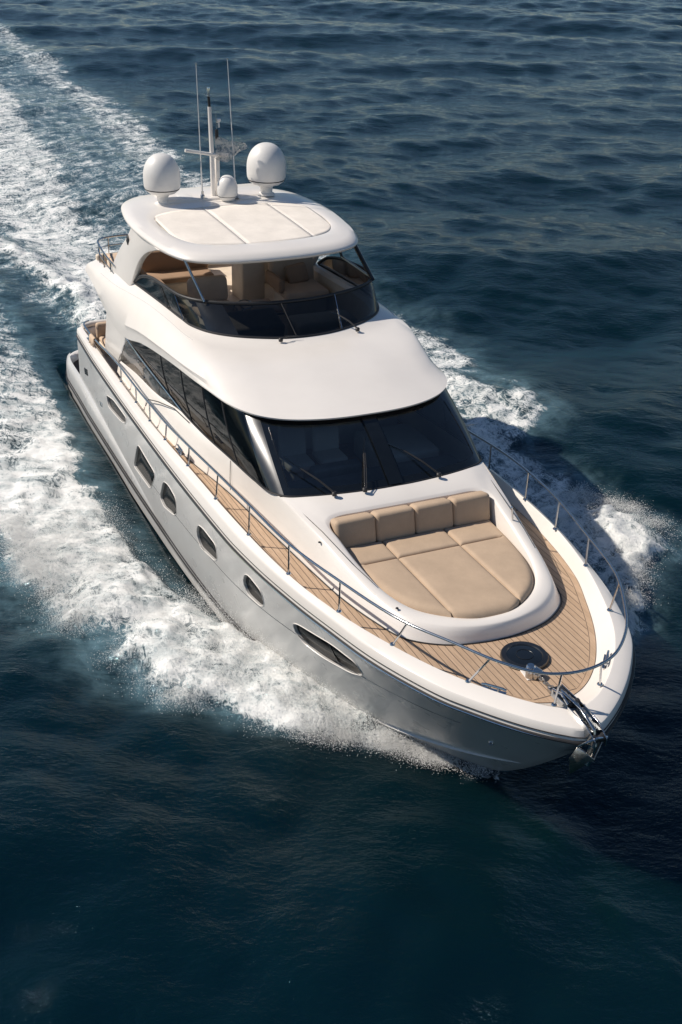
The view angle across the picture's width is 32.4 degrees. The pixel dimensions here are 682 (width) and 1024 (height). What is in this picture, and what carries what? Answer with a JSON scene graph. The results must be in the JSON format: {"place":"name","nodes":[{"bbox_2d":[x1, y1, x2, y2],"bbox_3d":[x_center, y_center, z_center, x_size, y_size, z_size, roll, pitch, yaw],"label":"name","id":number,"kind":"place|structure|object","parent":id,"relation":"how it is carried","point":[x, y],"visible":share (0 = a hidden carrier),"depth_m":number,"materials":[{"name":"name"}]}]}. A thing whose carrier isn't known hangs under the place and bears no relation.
{"place":"outdoors","nodes":[
{"label":"outdoors","id":0,"kind":"place"},
{"bbox_2d":[0,0,681,1023],"bbox_3d":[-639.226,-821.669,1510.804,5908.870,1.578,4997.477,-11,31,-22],"label":"sea","id":1,"kind":"structure","parent":0,"point":[494,186],"depth_m":24.38,"materials":[{"name":"liquid"}]},
{"bbox_2d":[0,487,498,778],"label":"bow spray","id":2,"kind":"object","parent":1,"relation":"on","point":[424,750],"visible":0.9,"depth_m":20.31,"materials":[{"name":"white liquid"}]},
{"bbox_2d":[66,57,635,773],"bbox_3d":[-0.851,-3.111,22.699,5.488,9.480,21.430,-11,31,-22],"label":"motor yacht","id":3,"kind":"object","parent":1,"relation":"on","point":[320,491],"visible":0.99,"depth_m":20.20,"materials":[{"name":"white plastic"}]},
{"bbox_2d":[89,334,103,350],"bbox_3d":[-5.858,-4.060,28.102,0.308,0.373,0.463,-11,31,-22],"label":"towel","id":4,"kind":"object","parent":3,"relation":"hanging from","point":[91,338],"visible":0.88,"depth_m":28.02,"materials":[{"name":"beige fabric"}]},
{"bbox_2d":[106,395,125,423],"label":"hull window","id":5,"kind":"structure","parent":3,"relation":"in","point":[114,406],"depth_m":26.26,"materials":[{"name":"grey glass"}]},
{"bbox_2d":[134,445,154,487],"bbox_3d":[-4.107,-0.930,24.581,0.081,0.775,1.773,-11,31,-22],"label":"hull window","id":6,"kind":"structure","parent":3,"relation":"in","point":[142,461],"depth_m":24.65,"materials":[{"name":"grey glass"}]},
{"bbox_2d":[128,340,167,391],"bbox_3d":[-4.049,-3.269,24.415,0.085,0.763,2.539,-12,31,-23],"label":"side window","id":7,"kind":"structure","parent":3,"relation":"in","point":[150,357],"depth_m":24.07,"materials":[{"name":"black glass"}]},
{"bbox_2d":[160,482,176,514],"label":"hull window","id":8,"kind":"structure","parent":3,"relation":"in","point":[168,496],"depth_m":23.12,"materials":[{"name":"grey glass"}]},
{"bbox_2d":[161,356,189,417],"bbox_3d":[-3.230,-2.489,22.934,0.097,0.946,1.414,-12,31,-23],"label":"side window","id":9,"kind":"structure","parent":3,"relation":"in","point":[171,372],"depth_m":22.90,"materials":[{"name":"black glass"}]},
{"bbox_2d":[182,372,212,440],"bbox_3d":[-2.678,-1.993,21.924,0.089,1.038,1.454,-12,31,-24],"label":"side window","id":10,"kind":"structure","parent":3,"relation":"in","point":[193,391],"depth_m":21.91,"materials":[{"name":"black glass"}]},
{"bbox_2d":[196,525,216,560],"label":"hull window","id":11,"kind":"structure","parent":3,"relation":"in","point":[206,541],"depth_m":21.18,"materials":[{"name":"grey glass"}]},
{"bbox_2d":[203,388,235,460],"bbox_3d":[-2.155,-1.544,20.942,0.063,1.013,1.558,-12,31,-24],"label":"side window","id":12,"kind":"structure","parent":3,"relation":"in","point":[213,404],"depth_m":20.97,"materials":[{"name":"black glass"}]},
{"bbox_2d":[214,136,246,161],"bbox_3d":[-2.371,-7.808,25.282,0.729,0.537,0.149,0,28,-2],"label":"flag","id":13,"kind":"object","parent":3,"relation":"attached to","point":[222,153],"visible":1,"depth_m":25.29,"materials":[{"name":"fabric"}]},
{"bbox_2d":[223,402,265,486],"bbox_3d":[-1.628,-1.149,20.088,0.148,0.908,1.932,-12,31,-24],"label":"side window","id":14,"kind":"structure","parent":3,"relation":"in","point":[235,420],"depth_m":20.11,"materials":[{"name":"black glass"}]},
{"bbox_2d":[243,574,263,606],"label":"hull window","id":15,"kind":"structure","parent":3,"relation":"in","point":[253,588],"depth_m":19.43,"materials":[{"name":"grey glass"}]},
{"bbox_2d":[293,623,362,675],"bbox_3d":[-0.214,2.093,17.859,0.281,0.622,1.708,-19,35,-33],"label":"hull window","id":16,"kind":"structure","parent":3,"relation":"in","point":[307,635],"depth_m":17.91,"materials":[{"name":"black glass"}]},
{"bbox_2d":[419,398,445,428],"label":"side window","id":17,"kind":"structure","parent":3,"relation":"in","point":[434,411],"depth_m":22.38,"materials":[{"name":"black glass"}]},
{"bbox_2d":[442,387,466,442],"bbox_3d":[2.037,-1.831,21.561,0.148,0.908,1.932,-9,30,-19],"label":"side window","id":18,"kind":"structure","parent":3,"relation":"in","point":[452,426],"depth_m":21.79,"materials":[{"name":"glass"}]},
{"bbox_2d":[529,478,681,608],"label":"port spray","id":19,"kind":"object","parent":1,"relation":"on","point":[598,498],"visible":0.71,"depth_m":24.68,"materials":[{"name":"white liquid"}]}
]}

